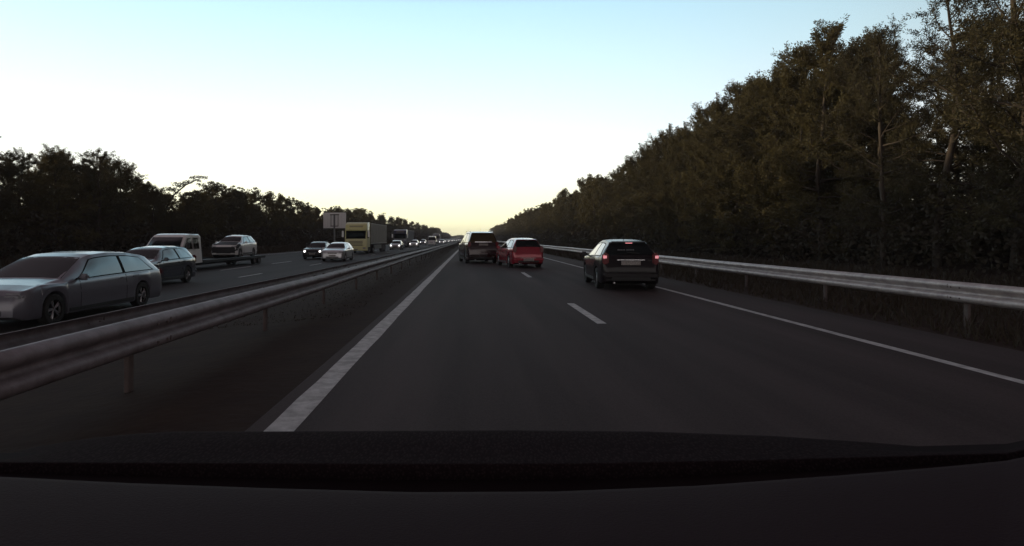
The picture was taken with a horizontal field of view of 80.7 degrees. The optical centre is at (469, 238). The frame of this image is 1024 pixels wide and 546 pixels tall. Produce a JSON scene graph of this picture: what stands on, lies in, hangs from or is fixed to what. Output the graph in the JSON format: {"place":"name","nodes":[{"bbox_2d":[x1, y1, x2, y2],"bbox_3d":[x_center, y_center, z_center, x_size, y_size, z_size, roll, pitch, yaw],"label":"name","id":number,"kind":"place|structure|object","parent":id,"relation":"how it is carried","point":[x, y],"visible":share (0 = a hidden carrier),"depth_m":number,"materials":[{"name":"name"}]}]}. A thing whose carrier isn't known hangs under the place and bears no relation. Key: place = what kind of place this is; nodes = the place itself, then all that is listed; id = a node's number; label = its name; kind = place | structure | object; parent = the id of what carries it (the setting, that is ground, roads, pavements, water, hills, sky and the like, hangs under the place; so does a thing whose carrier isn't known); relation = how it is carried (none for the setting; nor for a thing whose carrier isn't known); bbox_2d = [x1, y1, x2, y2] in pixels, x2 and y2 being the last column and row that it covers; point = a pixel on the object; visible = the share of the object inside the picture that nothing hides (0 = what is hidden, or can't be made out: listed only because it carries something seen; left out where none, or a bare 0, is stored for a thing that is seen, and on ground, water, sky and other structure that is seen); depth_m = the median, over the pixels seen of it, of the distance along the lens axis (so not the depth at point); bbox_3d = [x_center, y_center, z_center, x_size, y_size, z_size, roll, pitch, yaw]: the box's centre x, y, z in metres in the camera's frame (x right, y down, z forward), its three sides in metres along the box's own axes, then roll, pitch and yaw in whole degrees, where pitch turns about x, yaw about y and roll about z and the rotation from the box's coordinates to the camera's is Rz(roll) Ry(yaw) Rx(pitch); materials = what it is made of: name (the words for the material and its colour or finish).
{"place":"outdoors","nodes":[
{"label":"outdoors","id":0,"kind":"place"},
{"bbox_2d":[0,241,391,268],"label":"verge grass","id":1,"kind":"structure","parent":0,"point":[260,250],"depth_m":75.71,"materials":[{"name":"green plant"}]},
{"bbox_2d":[0,239,462,333],"bbox_3d":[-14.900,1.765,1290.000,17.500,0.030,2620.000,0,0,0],"label":"opposite road","id":2,"kind":"structure","parent":0,"point":[210,277],"depth_m":29.16,"materials":[{"name":"grey asphalt"}]},
{"bbox_2d":[0,245,161,324],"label":"estate car","id":3,"kind":"object","parent":2,"relation":"on","point":[41,287],"visible":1,"depth_m":12.95,"materials":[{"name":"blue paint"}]},
{"bbox_2d":[125,246,196,281],"bbox_3d":[-12.100,0.918,22.719,2.151,1.664,4.332,0,0,0],"label":"hatchback car","id":4,"kind":"object","parent":2,"relation":"on","point":[173,262],"visible":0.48,"depth_m":22.77,"materials":[{"name":"grey paint"}]},
{"bbox_2d":[141,234,264,264],"bbox_3d":[-15.550,0.750,36.178,2.490,2.000,13.395,0,0,0],"label":"recovery truck","id":5,"kind":"object","parent":2,"relation":"on","point":[191,243],"visible":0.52,"depth_m":31.91,"materials":[{"name":"white paint"}]},
{"bbox_2d":[212,233,256,256],"bbox_3d":[-15.850,0.413,40.535,2.132,1.694,3.940,0,0,0],"label":"hatchback car","id":6,"kind":"object","parent":5,"relation":"on","point":[238,245],"visible":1,"depth_m":39.54,"materials":[{"name":"white paint"}]},
{"bbox_2d":[303,242,329,258],"bbox_3d":[-13.150,0.951,52.207,2.170,1.598,4.506,0,0,0],"label":"saloon car","id":7,"kind":"object","parent":2,"relation":"on","point":[313,249],"visible":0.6,"depth_m":50.29,"materials":[{"name":"black paint"}]},
{"bbox_2d":[321,242,353,260],"bbox_3d":[-10.400,0.923,47.419,2.170,1.654,4.332,0,0,0],"label":"saloon car","id":8,"kind":"object","parent":2,"relation":"on","point":[343,251],"visible":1,"depth_m":46.08,"materials":[{"name":"silver metal"}]},
{"bbox_2d":[342,222,386,253],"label":"lorry","id":9,"kind":"object","parent":2,"relation":"on","point":[366,237],"visible":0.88,"depth_m":67.93,"materials":[{"name":"beige paint"}]},
{"bbox_2d":[389,240,403,249],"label":"saloon car","id":10,"kind":"object","parent":2,"relation":"on","point":[396,244],"visible":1,"depth_m":92.79,"materials":[{"name":"silver metal"}]},
{"bbox_2d":[392,230,413,246],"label":"lorry","id":11,"kind":"object","parent":2,"relation":"on","point":[405,237],"visible":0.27,"depth_m":116.25,"materials":[{"name":"blue paint"}]},
{"bbox_2d":[208,244,458,329],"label":"median grass","id":12,"kind":"structure","parent":0,"point":[453,246],"depth_m":15.62,"materials":[{"name":"green plant"}]},
{"bbox_2d":[0,430,1023,545],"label":"dashboard","id":13,"kind":"object","parent":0,"point":[461,488],"visible":1,"depth_m":0.71},
{"bbox_2d":[0,241,1023,452],"bbox_3d":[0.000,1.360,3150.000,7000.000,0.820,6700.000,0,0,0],"label":"ground","id":14,"kind":"structure","parent":0,"point":[238,378],"depth_m":7.13,"materials":[{"name":"grey asphalt"}]},
{"bbox_2d":[0,136,27,248],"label":"pine tree","id":15,"kind":"object","parent":14,"relation":"on","point":[10,201],"visible":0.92,"depth_m":41.34,"materials":[{"name":"green plant"}]},
{"bbox_2d":[0,150,32,243],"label":"pine tree","id":16,"kind":"object","parent":14,"relation":"on","point":[5,157],"visible":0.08,"depth_m":54.34,"materials":[{"name":"green plant"}]},
{"bbox_2d":[0,147,55,254],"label":"pine tree","id":17,"kind":"object","parent":14,"relation":"on","point":[20,168],"visible":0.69,"depth_m":43.76,"materials":[{"name":"green plant"}]},
{"bbox_2d":[1,167,61,250],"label":"pine tree","id":18,"kind":"object","parent":14,"relation":"on","point":[24,181],"visible":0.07,"depth_m":51.40,"materials":[{"name":"green plant"}]},
{"bbox_2d":[0,143,102,252],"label":"broadleaf tree","id":19,"kind":"object","parent":14,"relation":"on","point":[55,162],"visible":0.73,"depth_m":46.56,"materials":[{"name":"green plant"}]},
{"bbox_2d":[30,145,99,250],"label":"broadleaf tree","id":20,"kind":"object","parent":14,"relation":"on","point":[71,167],"visible":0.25,"depth_m":50.21,"materials":[{"name":"green plant"}]},
{"bbox_2d":[74,170,123,246],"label":"pine tree","id":21,"kind":"object","parent":14,"relation":"on","point":[111,220],"visible":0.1,"depth_m":58.97,"materials":[{"name":"green plant"}]},
{"bbox_2d":[57,148,141,250],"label":"pine tree","id":22,"kind":"object","parent":14,"relation":"on","point":[92,173],"visible":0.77,"depth_m":52.54,"materials":[{"name":"green plant"}]},
{"bbox_2d":[82,156,155,251],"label":"broadleaf tree","id":23,"kind":"object","parent":14,"relation":"on","point":[129,173],"visible":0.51,"depth_m":57.09,"materials":[{"name":"green plant"}]},
{"bbox_2d":[94,169,152,222],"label":"pine tree","id":24,"kind":"object","parent":14,"relation":"on","point":[123,213],"visible":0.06,"depth_m":67.75,"materials":[{"name":"green plant"}]},
{"bbox_2d":[125,182,168,245],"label":"broadleaf tree","id":25,"kind":"object","parent":14,"relation":"on","point":[144,192],"visible":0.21,"depth_m":63.35,"materials":[{"name":"green plant"}]},
{"bbox_2d":[134,186,176,245],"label":"pine tree","id":26,"kind":"object","parent":14,"relation":"on","point":[154,197],"visible":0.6,"depth_m":61.08,"materials":[{"name":"green plant"}]},
{"bbox_2d":[164,205,180,232],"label":"pine tree","id":27,"kind":"object","parent":14,"relation":"on","point":[171,214],"visible":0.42,"depth_m":73.82,"materials":[{"name":"green plant"}]},
{"bbox_2d":[158,175,207,222],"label":"pine tree","id":28,"kind":"object","parent":14,"relation":"on","point":[183,184],"visible":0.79,"depth_m":65.91,"materials":[{"name":"green plant"}]},
{"bbox_2d":[170,192,201,233],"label":"pine tree","id":29,"kind":"object","parent":14,"relation":"on","point":[183,226],"visible":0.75,"depth_m":67.77,"materials":[{"name":"green plant"}]},
{"bbox_2d":[174,190,216,242],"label":"broadleaf tree","id":30,"kind":"object","parent":14,"relation":"on","point":[197,197],"visible":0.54,"depth_m":70.57,"materials":[{"name":"green plant"}]},
{"bbox_2d":[193,191,220,247],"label":"broadleaf tree","id":31,"kind":"object","parent":14,"relation":"on","point":[204,202],"visible":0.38,"depth_m":73.40,"materials":[{"name":"green plant"}]},
{"bbox_2d":[186,181,241,243],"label":"broadleaf tree","id":32,"kind":"object","parent":14,"relation":"on","point":[213,189],"visible":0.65,"depth_m":77.05,"materials":[{"name":"green plant"}]},
{"bbox_2d":[0,210,450,258],"bbox_3d":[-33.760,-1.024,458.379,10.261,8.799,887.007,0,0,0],"label":"undergrowth","id":33,"kind":"object","parent":14,"relation":"on","point":[23,249],"visible":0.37,"depth_m":54.40,"materials":[{"name":"green plant"}]},
{"bbox_2d":[0,240,461,400],"bbox_3d":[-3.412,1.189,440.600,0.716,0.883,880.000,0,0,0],"label":"guard rail","id":34,"kind":"object","parent":14,"relation":"on","point":[35,357],"visible":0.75,"depth_m":5.96,"materials":[{"name":"metal"}]},
{"bbox_2d":[216,186,245,234],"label":"pine tree","id":35,"kind":"object","parent":14,"relation":"on","point":[234,213],"visible":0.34,"depth_m":83.75,"materials":[{"name":"green plant"}]},
{"bbox_2d":[219,185,252,231],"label":"pine tree","id":36,"kind":"object","parent":14,"relation":"on","point":[237,197],"visible":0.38,"depth_m":86.41,"materials":[{"name":"green plant"}]},
{"bbox_2d":[229,188,260,236],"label":"pine tree","id":37,"kind":"object","parent":14,"relation":"on","point":[249,208],"visible":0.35,"depth_m":89.30,"materials":[{"name":"green plant"}]},
{"bbox_2d":[242,187,267,238],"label":"broadleaf tree","id":38,"kind":"object","parent":14,"relation":"on","point":[253,199],"visible":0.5,"depth_m":93.80,"materials":[{"name":"green plant"}]},
{"bbox_2d":[254,191,286,243],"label":"broadleaf tree","id":39,"kind":"object","parent":14,"relation":"on","point":[270,203],"visible":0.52,"depth_m":97.18,"materials":[{"name":"green plant"}]},
{"bbox_2d":[268,193,295,244],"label":"broadleaf tree","id":40,"kind":"object","parent":14,"relation":"on","point":[282,198],"visible":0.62,"depth_m":103.94,"materials":[{"name":"green plant"}]},
{"bbox_2d":[273,197,299,239],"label":"pine tree","id":41,"kind":"object","parent":14,"relation":"on","point":[287,202],"visible":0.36,"depth_m":112.78,"materials":[{"name":"green plant"}]},
{"bbox_2d":[285,197,310,238],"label":"broadleaf tree","id":42,"kind":"object","parent":14,"relation":"on","point":[299,205],"visible":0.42,"depth_m":117.74,"materials":[{"name":"green plant"}]},
{"bbox_2d":[295,203,311,230],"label":"pine tree","id":43,"kind":"object","parent":14,"relation":"on","point":[303,211],"visible":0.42,"depth_m":124.17,"materials":[{"name":"green plant"}]},
{"bbox_2d":[299,202,318,233],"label":"pine tree","id":44,"kind":"object","parent":14,"relation":"on","point":[312,220],"visible":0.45,"depth_m":127.21,"materials":[{"name":"green plant"}]},
{"bbox_2d":[309,206,325,232],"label":"pine tree","id":45,"kind":"object","parent":14,"relation":"on","point":[318,212],"visible":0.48,"depth_m":133.96,"materials":[{"name":"green plant"}]},
{"bbox_2d":[323,213,345,241],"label":"road sign","id":46,"kind":"object","parent":14,"relation":"on","point":[334,220],"visible":0.91,"depth_m":105.97,"materials":[{"name":"metal"}]},
{"bbox_2d":[540,202,553,241],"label":"broadleaf tree","id":47,"kind":"object","parent":14,"relation":"on","point":[547,212],"visible":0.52,"depth_m":157.51,"materials":[{"name":"green plant"}]},
{"bbox_2d":[550,194,562,235],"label":"broadleaf tree","id":48,"kind":"object","parent":14,"relation":"on","point":[556,202],"visible":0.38,"depth_m":138.14,"materials":[{"name":"green plant"}]},
{"bbox_2d":[550,192,574,240],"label":"pine tree","id":49,"kind":"object","parent":14,"relation":"on","point":[557,214],"visible":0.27,"depth_m":133.84,"materials":[{"name":"green plant"}]},
{"bbox_2d":[554,195,574,241],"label":"pine tree","id":50,"kind":"object","parent":14,"relation":"on","point":[562,209],"visible":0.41,"depth_m":130.34,"materials":[{"name":"green plant"}]},
{"bbox_2d":[557,190,579,243],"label":"pine tree","id":51,"kind":"object","parent":14,"relation":"on","point":[569,219],"visible":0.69,"depth_m":120.42,"materials":[{"name":"green plant"}]},
{"bbox_2d":[571,177,587,231],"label":"broadleaf tree","id":52,"kind":"object","parent":14,"relation":"on","point":[580,182],"visible":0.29,"depth_m":118.41,"materials":[{"name":"green plant"}]},
{"bbox_2d":[574,173,608,244],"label":"broadleaf tree","id":53,"kind":"object","parent":14,"relation":"on","point":[589,180],"visible":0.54,"depth_m":100.75,"materials":[{"name":"green plant"}]},
{"bbox_2d":[577,173,606,227],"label":"broadleaf tree","id":54,"kind":"object","parent":14,"relation":"on","point":[598,175],"visible":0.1,"depth_m":103.03,"materials":[{"name":"green plant"}]},
{"bbox_2d":[584,177,618,244],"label":"broadleaf tree","id":55,"kind":"object","parent":14,"relation":"on","point":[595,197],"visible":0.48,"depth_m":97.42,"materials":[{"name":"green plant"}]},
{"bbox_2d":[590,168,630,240],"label":"pine tree","id":56,"kind":"object","parent":14,"relation":"on","point":[608,198],"visible":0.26,"depth_m":92.28,"materials":[{"name":"green plant"}]},
{"bbox_2d":[598,166,630,236],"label":"broadleaf tree","id":57,"kind":"object","parent":14,"relation":"on","point":[608,216],"visible":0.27,"depth_m":88.55,"materials":[{"name":"green plant"}]},
{"bbox_2d":[600,159,640,237],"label":"broadleaf tree","id":58,"kind":"object","parent":14,"relation":"on","point":[620,223],"visible":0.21,"depth_m":83.39,"materials":[{"name":"green plant"}]},
{"bbox_2d":[612,155,652,233],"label":"pine tree","id":59,"kind":"object","parent":14,"relation":"on","point":[629,163],"visible":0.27,"depth_m":79.59,"materials":[{"name":"green plant"}]},
{"bbox_2d":[614,166,654,238],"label":"pine tree","id":60,"kind":"object","parent":14,"relation":"on","point":[634,193],"visible":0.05,"depth_m":76.50,"materials":[{"name":"green plant"}]},
{"bbox_2d":[610,143,667,246],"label":"broadleaf tree","id":61,"kind":"object","parent":14,"relation":"on","point":[628,222],"visible":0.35,"depth_m":70.33,"materials":[{"name":"green plant"}]},
{"bbox_2d":[631,136,664,249],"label":"pine tree","id":62,"kind":"object","parent":14,"relation":"on","point":[646,181],"visible":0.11,"depth_m":68.39,"materials":[{"name":"green plant"}]},
{"bbox_2d":[636,123,678,249],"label":"broadleaf tree","id":63,"kind":"object","parent":14,"relation":"on","point":[661,138],"visible":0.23,"depth_m":65.30,"materials":[{"name":"green plant"}]},
{"bbox_2d":[641,128,679,248],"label":"pine tree","id":64,"kind":"object","parent":14,"relation":"on","point":[657,191],"visible":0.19,"depth_m":64.29,"materials":[{"name":"green plant"}]},
{"bbox_2d":[639,126,703,250],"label":"broadleaf tree","id":65,"kind":"object","parent":14,"relation":"on","point":[664,186],"visible":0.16,"depth_m":61.43,"materials":[{"name":"green plant"}]},
{"bbox_2d":[652,121,702,251],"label":"broadleaf tree","id":66,"kind":"object","parent":14,"relation":"on","point":[675,141],"visible":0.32,"depth_m":58.52,"materials":[{"name":"green plant"}]},
{"bbox_2d":[657,125,741,253],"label":"tree","id":67,"kind":"object","parent":14,"relation":"on","point":[678,168],"visible":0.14,"depth_m":55.56,"materials":[{"name":"green plant"}]},
{"bbox_2d":[671,102,746,253],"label":"broadleaf tree","id":68,"kind":"object","parent":14,"relation":"on","point":[699,110],"visible":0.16,"depth_m":53.66,"materials":[{"name":"green plant"}]},
{"bbox_2d":[672,92,747,254],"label":"broadleaf tree","id":69,"kind":"object","parent":14,"relation":"on","point":[718,106],"visible":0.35,"depth_m":49.42,"materials":[{"name":"green plant"}]},
{"bbox_2d":[684,78,782,255],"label":"broadleaf tree","id":70,"kind":"object","parent":14,"relation":"on","point":[716,132],"visible":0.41,"depth_m":46.92,"materials":[{"name":"green plant"}]},
{"bbox_2d":[702,82,801,256],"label":"broadleaf tree","id":71,"kind":"object","parent":14,"relation":"on","point":[727,245],"visible":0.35,"depth_m":44.07,"materials":[{"name":"green plant"}]},
{"bbox_2d":[495,144,1023,276],"bbox_3d":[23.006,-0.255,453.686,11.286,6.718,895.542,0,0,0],"label":"undergrowth","id":72,"kind":"object","parent":14,"relation":"on","point":[576,237],"visible":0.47,"depth_m":31.61,"materials":[{"name":"green plant"}]},
{"bbox_2d":[498,241,1023,325],"bbox_3d":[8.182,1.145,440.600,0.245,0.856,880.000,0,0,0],"label":"guard rail","id":73,"kind":"object","parent":14,"relation":"on","point":[967,294],"visible":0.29,"depth_m":11.92,"materials":[{"name":"metal"}]},
{"bbox_2d":[699,60,833,257],"bbox_3d":[21.250,-5.450,41.910,8.924,14.015,7.084,0,0,-6],"label":"broadleaf tree","id":74,"kind":"object","parent":14,"relation":"on","point":[761,93],"visible":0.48,"depth_m":41.92,"materials":[{"name":"green plant"}]},
{"bbox_2d":[728,74,827,250],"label":"broadleaf tree","id":75,"kind":"object","parent":14,"relation":"on","point":[735,213],"visible":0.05,"depth_m":46.50,"materials":[{"name":"green plant"}]},
{"bbox_2d":[743,40,859,258],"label":"broadleaf tree","id":76,"kind":"object","parent":14,"relation":"on","point":[787,78],"visible":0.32,"depth_m":39.34,"materials":[{"name":"green plant"}]},
{"bbox_2d":[748,13,913,260],"bbox_3d":[21.575,-5.963,36.824,7.016,15.042,8.838,0,0,-45],"label":"broadleaf tree","id":77,"kind":"object","parent":14,"relation":"on","point":[822,56],"visible":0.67,"depth_m":36.57,"materials":[{"name":"green plant"}]},
{"bbox_2d":[806,72,915,257],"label":"pine tree","id":78,"kind":"object","parent":14,"relation":"on","point":[831,176],"visible":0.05,"depth_m":39.34,"materials":[{"name":"green plant"}]},
{"bbox_2d":[794,30,937,258],"bbox_3d":[24.784,-5.855,37.608,8.798,14.673,8.515,0,0,33],"label":"broadleaf tree","id":79,"kind":"object","parent":14,"relation":"on","point":[826,189],"visible":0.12,"depth_m":37.70,"materials":[{"name":"green plant"}]},
{"bbox_2d":[808,24,964,266],"bbox_3d":[20.804,-4.601,30.030,6.741,12.333,5.792,0,0,34],"label":"pine tree","id":80,"kind":"object","parent":14,"relation":"on","point":[883,191],"visible":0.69,"depth_m":29.80,"materials":[{"name":"green plant"}]},
{"bbox_2d":[829,25,951,250],"bbox_3d":[30.351,-7.144,44.990,8.065,17.017,9.544,0,0,8],"label":"broadleaf tree","id":81,"kind":"object","parent":14,"relation":"on","point":[887,26],"visible":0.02,"depth_m":43.12,"materials":[{"name":"green plant"}]},
{"bbox_2d":[809,13,978,263],"bbox_3d":[23.301,-5.171,33.024,8.095,13.391,7.092,0,0,27],"label":"pine tree","id":82,"kind":"object","parent":14,"relation":"on","point":[847,59],"visible":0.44,"depth_m":33.07,"materials":[{"name":"green plant"}]},
{"bbox_2d":[867,133,948,258],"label":"pine tree","id":83,"kind":"object","parent":14,"relation":"on","point":[873,186],"visible":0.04,"depth_m":35.13,"materials":[{"name":"green plant"}]},
{"bbox_2d":[812,0,1023,267],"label":"pine tree","id":84,"kind":"object","parent":14,"relation":"on","point":[928,49],"visible":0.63,"depth_m":27.74,"materials":[{"name":"green plant"}]},
{"bbox_2d":[875,47,1017,261],"bbox_3d":[25.964,-4.327,31.702,7.895,11.572,7.544,0,0,25],"label":"pine tree","id":85,"kind":"object","parent":14,"relation":"on","point":[966,85],"visible":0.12,"depth_m":31.74,"materials":[{"name":"green plant"}]},
{"bbox_2d":[891,63,1001,254],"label":"pine tree","id":86,"kind":"object","parent":14,"relation":"on","point":[928,70],"visible":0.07,"depth_m":39.31,"materials":[{"name":"green plant"}]},
{"bbox_2d":[875,0,1023,270],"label":"pine tree","id":87,"kind":"object","parent":14,"relation":"on","point":[1016,37],"visible":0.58,"depth_m":24.41,"materials":[{"name":"green plant"}]},
{"bbox_2d":[891,54,1020,263],"bbox_3d":[24.983,-3.935,29.827,6.243,10.737,5.364,0,0,-5],"label":"pine tree","id":88,"kind":"object","parent":14,"relation":"on","point":[985,78],"visible":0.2,"depth_m":29.70,"materials":[{"name":"green plant"}]},
{"bbox_2d":[894,7,1023,204],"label":"pine tree","id":89,"kind":"object","parent":14,"relation":"on","point":[980,102],"visible":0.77,"depth_m":22.98,"materials":[{"name":"green plant"}]},
{"bbox_2d":[917,14,1015,256],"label":"pine tree","id":90,"kind":"object","parent":14,"relation":"on","point":[978,255],"visible":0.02,"depth_m":37.35,"materials":[{"name":"green plant"}]},
{"bbox_2d":[924,16,1021,258],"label":"pine tree","id":91,"kind":"object","parent":14,"relation":"on","point":[987,251],"visible":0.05,"depth_m":33.81,"materials":[{"name":"green plant"}]},
{"bbox_2d":[935,2,1023,230],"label":"pine tree","id":92,"kind":"object","parent":14,"relation":"on","point":[982,118],"visible":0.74,"depth_m":22.66,"materials":[{"name":"green plant"}]},
{"bbox_2d":[951,12,1023,248],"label":"pine tree","id":93,"kind":"object","parent":14,"relation":"on","point":[999,142],"visible":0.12,"depth_m":26.65,"materials":[{"name":"green plant"}]},
{"bbox_2d":[961,26,1021,234],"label":"pine tree","id":94,"kind":"object","parent":14,"relation":"on","point":[1000,112],"visible":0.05,"depth_m":31.71,"materials":[{"name":"green plant"}]},
{"bbox_2d":[0,0,1023,235],"label":"sky","id":95,"kind":"structure","parent":0,"point":[456,117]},
{"bbox_2d":[245,244,1023,445],"bbox_3d":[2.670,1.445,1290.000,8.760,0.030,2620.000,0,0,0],"label":"road","id":96,"kind":"structure","parent":0,"point":[457,345],"depth_m":6.50,"materials":[{"name":"grey asphalt"}]},
{"bbox_2d":[264,249,458,430],"bbox_3d":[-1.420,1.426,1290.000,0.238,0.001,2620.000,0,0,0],"label":"edge line","id":97,"kind":"object","parent":96,"relation":"on","point":[295,413],"visible":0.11,"depth_m":6.29,"materials":[{"name":"paint"}]},
{"bbox_2d":[457,231,498,262],"bbox_3d":[0.443,0.412,36.231,2.227,2.035,4.682,0,0,-8],"label":"sport utility car","id":98,"kind":"object","parent":96,"relation":"on","point":[480,245],"visible":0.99,"depth_m":34.09,"materials":[{"name":"brown paint"}]},
{"bbox_2d":[496,234,543,266],"bbox_3d":[2.504,0.603,30.877,2.037,1.654,4.140,0,0,-9],"label":"hatchback car","id":99,"kind":"object","parent":96,"relation":"on","point":[512,251],"visible":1,"depth_m":29.06,"materials":[{"name":"red paint"}]},
{"bbox_2d":[521,272,606,323],"bbox_3d":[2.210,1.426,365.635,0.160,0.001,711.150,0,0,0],"label":"lane line","id":100,"kind":"object","parent":96,"relation":"on","point":[588,314],"visible":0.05,"depth_m":11.49,"materials":[{"name":"paint"}]},
{"bbox_2d":[581,236,658,288],"bbox_3d":[4.499,0.628,18.291,2.056,1.604,4.002,0,0,3],"label":"hatchback car","id":101,"kind":"object","parent":96,"relation":"on","point":[621,261],"visible":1,"depth_m":16.46,"materials":[{"name":"black paint"}]},
{"bbox_2d":[543,257,1023,383],"bbox_3d":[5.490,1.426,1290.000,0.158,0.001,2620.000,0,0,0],"label":"edge line","id":102,"kind":"object","parent":96,"relation":"on","point":[935,359],"visible":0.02,"depth_m":8.07,"materials":[{"name":"paint"}]},
{"bbox_2d":[499,242,1023,347],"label":"verge grass","id":103,"kind":"structure","parent":0,"point":[848,300],"depth_m":15.40,"materials":[{"name":"green plant"}]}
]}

